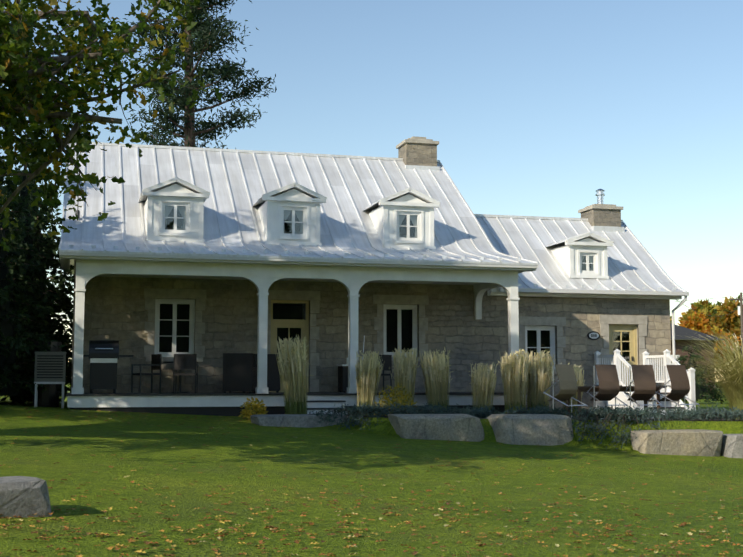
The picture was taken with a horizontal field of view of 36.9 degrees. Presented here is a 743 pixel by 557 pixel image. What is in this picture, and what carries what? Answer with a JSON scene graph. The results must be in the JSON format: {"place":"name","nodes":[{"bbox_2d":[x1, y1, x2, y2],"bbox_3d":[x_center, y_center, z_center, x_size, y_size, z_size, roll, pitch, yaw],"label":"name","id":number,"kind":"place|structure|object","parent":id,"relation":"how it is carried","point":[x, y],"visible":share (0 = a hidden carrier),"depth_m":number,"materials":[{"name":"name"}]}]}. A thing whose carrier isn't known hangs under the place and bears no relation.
{"place":"outdoors","nodes":[
{"label":"outdoors","id":0,"kind":"place"},
{"bbox_2d":[0,382,742,556],"bbox_3d":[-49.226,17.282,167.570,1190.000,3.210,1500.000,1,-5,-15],"label":"ground","id":1,"kind":"structure","parent":0,"point":[295,461],"depth_m":14.66,"materials":[{"name":"green plant"}]},
{"bbox_2d":[0,215,30,404],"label":"cedar","id":2,"kind":"object","parent":1,"relation":"on","point":[2,403],"depth_m":26.04,"materials":[{"name":"green plant"}]},
{"bbox_2d":[0,476,51,517],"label":"lawn rock","id":3,"kind":"object","parent":1,"relation":"on","point":[24,496],"visible":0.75,"depth_m":10.55,"materials":[{"name":"grey stone"}]},
{"bbox_2d":[0,159,67,403],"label":"cedar","id":4,"kind":"object","parent":1,"relation":"on","point":[14,364],"visible":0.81,"depth_m":25.56,"materials":[{"name":"green plant"}]},
{"bbox_2d":[1,135,72,402],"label":"cedar","id":5,"kind":"object","parent":1,"relation":"on","point":[42,225],"visible":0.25,"depth_m":28.33,"materials":[{"name":"green plant"}]},
{"bbox_2d":[0,138,73,401],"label":"cedar","id":6,"kind":"object","parent":1,"relation":"on","point":[60,280],"visible":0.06,"depth_m":30.88,"materials":[{"name":"green plant"}]},
{"bbox_2d":[32,341,66,407],"bbox_3d":[-7.380,2.214,25.464,0.759,1.550,1.281,1,-5,-15],"label":"heat pump","id":7,"kind":"object","parent":1,"relation":"on","point":[50,368],"visible":0.92,"depth_m":24.93,"materials":[{"name":"light grey-beige painted metal"},{"name":"white painted metal"}]},
{"bbox_2d":[0,0,222,251],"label":"oak tree","id":8,"kind":"object","parent":1,"relation":"on","point":[38,102],"visible":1,"depth_m":15.44,"materials":[{"name":"green plant"}]},
{"bbox_2d":[122,0,276,148],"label":"pine","id":9,"kind":"object","parent":1,"relation":"on","point":[205,33],"visible":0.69,"depth_m":39.46,"materials":[{"name":"green plant"}]},
{"bbox_2d":[59,252,537,415],"bbox_3d":[-1.713,1.709,26.765,11.220,4.180,3.480,1,-5,-15],"label":"porch","id":10,"kind":"object","parent":1,"relation":"on","point":[262,275],"visible":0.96,"depth_m":25.68,"materials":[{"name":"white paint"}]},
{"bbox_2d":[83,340,150,393],"bbox_3d":[-5.947,2.039,25.670,1.650,1.220,0.800,1,-5,-15],"label":"barbecue grill","id":11,"kind":"object","parent":10,"relation":"on","point":[103,355],"visible":1,"depth_m":25.37,"materials":[{"name":"black metal"}]},
{"bbox_2d":[131,336,391,392],"bbox_3d":[-2.589,2.078,27.371,6.501,1.452,1.709,1,-5,-15],"label":"patio furniture","id":12,"kind":"object","parent":10,"relation":"on","point":[239,371],"visible":0.67,"depth_m":26.75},
{"bbox_2d":[58,142,538,274],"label":"roof","id":13,"kind":"structure","parent":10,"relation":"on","point":[236,183],"depth_m":30.48,"materials":[{"name":"metal"}]},
{"bbox_2d":[72,182,82,220],"bbox_3d":[-7.393,-1.962,28.048,0.360,1.200,0.100,1,-5,-15],"label":"roof antenna","id":14,"kind":"object","parent":13,"relation":"attached to","point":[77,212],"visible":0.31,"depth_m":28.01,"materials":[{"name":"grey metal"}]},
{"bbox_2d":[139,177,209,241],"bbox_3d":[-5.187,-1.458,28.941,1.712,1.947,2.559,1,-5,-15],"label":"dormer","id":15,"kind":"object","parent":13,"relation":"on","point":[175,203],"visible":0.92,"depth_m":27.87,"materials":[{"name":"white paint"}]},
{"bbox_2d":[253,182,326,245],"bbox_3d":[-2.284,-1.389,29.693,1.712,1.947,2.559,1,-5,-15],"label":"dormer","id":16,"kind":"object","parent":13,"relation":"on","point":[293,207],"visible":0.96,"depth_m":28.62,"materials":[{"name":"white paint"}]},
{"bbox_2d":[365,188,440,248],"bbox_3d":[0.697,-1.318,30.465,1.712,1.947,2.559,1,-5,-15],"label":"dormer","id":17,"kind":"object","parent":13,"relation":"on","point":[408,212],"visible":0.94,"depth_m":29.41,"materials":[{"name":"white paint"}]},
{"bbox_2d":[396,136,439,170],"bbox_3d":[1.432,-3.390,34.637,1.100,1.980,1.140,1,-5,-15],"label":"chimney","id":18,"kind":"object","parent":13,"relation":"on","point":[418,153],"visible":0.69,"depth_m":34.24,"materials":[{"name":"stone"}]},
{"bbox_2d":[250,414,348,427],"bbox_3d":[-1.520,3.122,24.093,2.177,0.348,0.927,2,-6,-17],"label":"boulder","id":19,"kind":"object","parent":1,"relation":"on","point":[293,420],"visible":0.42,"depth_m":23.63,"materials":[{"name":"grey stone"}]},
{"bbox_2d":[71,259,671,412],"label":"house walls","id":20,"kind":"structure","parent":1,"relation":"on","point":[209,322],"depth_m":28.94,"materials":[{"name":"stone"}]},
{"bbox_2d":[474,214,686,291],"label":"wing roof","id":21,"kind":"structure","parent":20,"relation":"on","point":[633,265],"depth_m":32.39,"materials":[{"name":"silver metal"}]},
{"bbox_2d":[548,232,612,278],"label":"dormer","id":22,"kind":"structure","parent":21,"relation":"on","point":[574,254],"depth_m":31.26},
{"bbox_2d":[578,189,624,231],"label":"chimney","id":23,"kind":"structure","parent":21,"relation":"on","point":[600,215],"depth_m":34.22,"materials":[{"name":"grey stone"}]},
{"bbox_2d":[487,288,688,364],"bbox_3d":[5.969,2.024,30.290,5.768,3.400,0.500,1,-5,-15],"label":"rain gutter","id":24,"kind":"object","parent":20,"relation":"attached to","point":[571,293],"depth_m":30.44,"materials":[{"name":"white metal"}]},
{"bbox_2d":[675,297,734,315],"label":"service cable","id":25,"kind":"object","parent":20,"relation":"attached to","point":[701,299],"visible":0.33,"depth_m":83.51,"materials":[{"name":"black plastic"}]},
{"bbox_2d":[0,407,742,556],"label":"fallen leaves","id":26,"kind":"object","parent":1,"relation":"on","point":[312,537],"visible":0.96,"depth_m":11.24,"materials":[{"name":"brown plant"}]},
{"bbox_2d":[388,414,483,441],"bbox_3d":[1.373,3.203,23.307,1.962,0.712,1.116,1,-5,-15],"label":"boulder","id":27,"kind":"object","parent":1,"relation":"on","point":[458,427],"visible":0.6,"depth_m":22.82,"materials":[{"name":"grey stone"}]},
{"bbox_2d":[238,382,742,449],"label":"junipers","id":28,"kind":"object","parent":1,"relation":"on","point":[624,414],"visible":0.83,"depth_m":23.99,"materials":[{"name":"green plant"}]},
{"bbox_2d":[274,329,742,415],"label":"ornamental grasses","id":29,"kind":"object","parent":1,"relation":"on","point":[521,374],"visible":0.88,"depth_m":25.67,"materials":[{"name":"beige plant"}]},
{"bbox_2d":[486,414,573,445],"bbox_3d":[3.336,3.284,23.608,1.694,0.788,1.240,1,-5,-15],"label":"boulder","id":30,"kind":"object","parent":1,"relation":"on","point":[537,429],"visible":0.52,"depth_m":23.12,"materials":[{"name":"grey stone"}]},
{"bbox_2d":[543,364,699,418],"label":"patio chairs","id":31,"kind":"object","parent":1,"relation":"on","point":[644,388],"depth_m":24.65,"materials":[{"name":"brown fabric"}]},
{"bbox_2d":[594,349,695,415],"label":"wing stairs","id":32,"kind":"structure","parent":1,"relation":"on","point":[616,358],"depth_m":29.28,"materials":[{"name":"white wood"}]},
{"bbox_2d":[630,429,722,456],"bbox_3d":[6.284,3.485,23.325,1.832,0.624,1.165,1,-5,-15],"label":"boulder","id":33,"kind":"object","parent":1,"relation":"on","point":[693,442],"visible":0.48,"depth_m":22.84,"materials":[{"name":"grey stone"}]},
{"bbox_2d":[671,345,725,403],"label":"shrub","id":34,"kind":"object","parent":1,"relation":"on","point":[703,391],"visible":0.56,"depth_m":46.77,"materials":[{"name":"green plant"}]},
{"bbox_2d":[670,292,742,397],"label":"building","id":35,"kind":"structure","parent":1,"relation":"on","point":[683,333],"depth_m":63.07,"materials":[{"name":"grey"}]},
{"bbox_2d":[691,298,725,363],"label":"tree","id":36,"kind":"object","parent":1,"relation":"on","point":[706,306],"visible":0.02,"depth_m":131.68,"materials":[{"name":"orange plant"}]},
{"bbox_2d":[677,304,740,362],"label":"tree","id":37,"kind":"object","parent":1,"relation":"on","point":[694,320],"visible":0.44,"depth_m":117.50,"materials":[{"name":"orange plant"}]},
{"bbox_2d":[709,295,740,358],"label":"tree","id":38,"kind":"object","parent":1,"relation":"on","point":[731,322],"visible":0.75,"depth_m":122.65,"materials":[{"name":"orange plant"}]},
{"bbox_2d":[720,434,742,457],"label":"boulder","id":39,"kind":"object","parent":1,"relation":"on","point":[731,445],"visible":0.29,"depth_m":23.02,"materials":[{"name":"grey stone"}]},
{"bbox_2d":[0,0,742,380],"label":"sky","id":40,"kind":"structure","parent":0,"point":[532,107],"materials":[{"name":"blue"}]}
]}

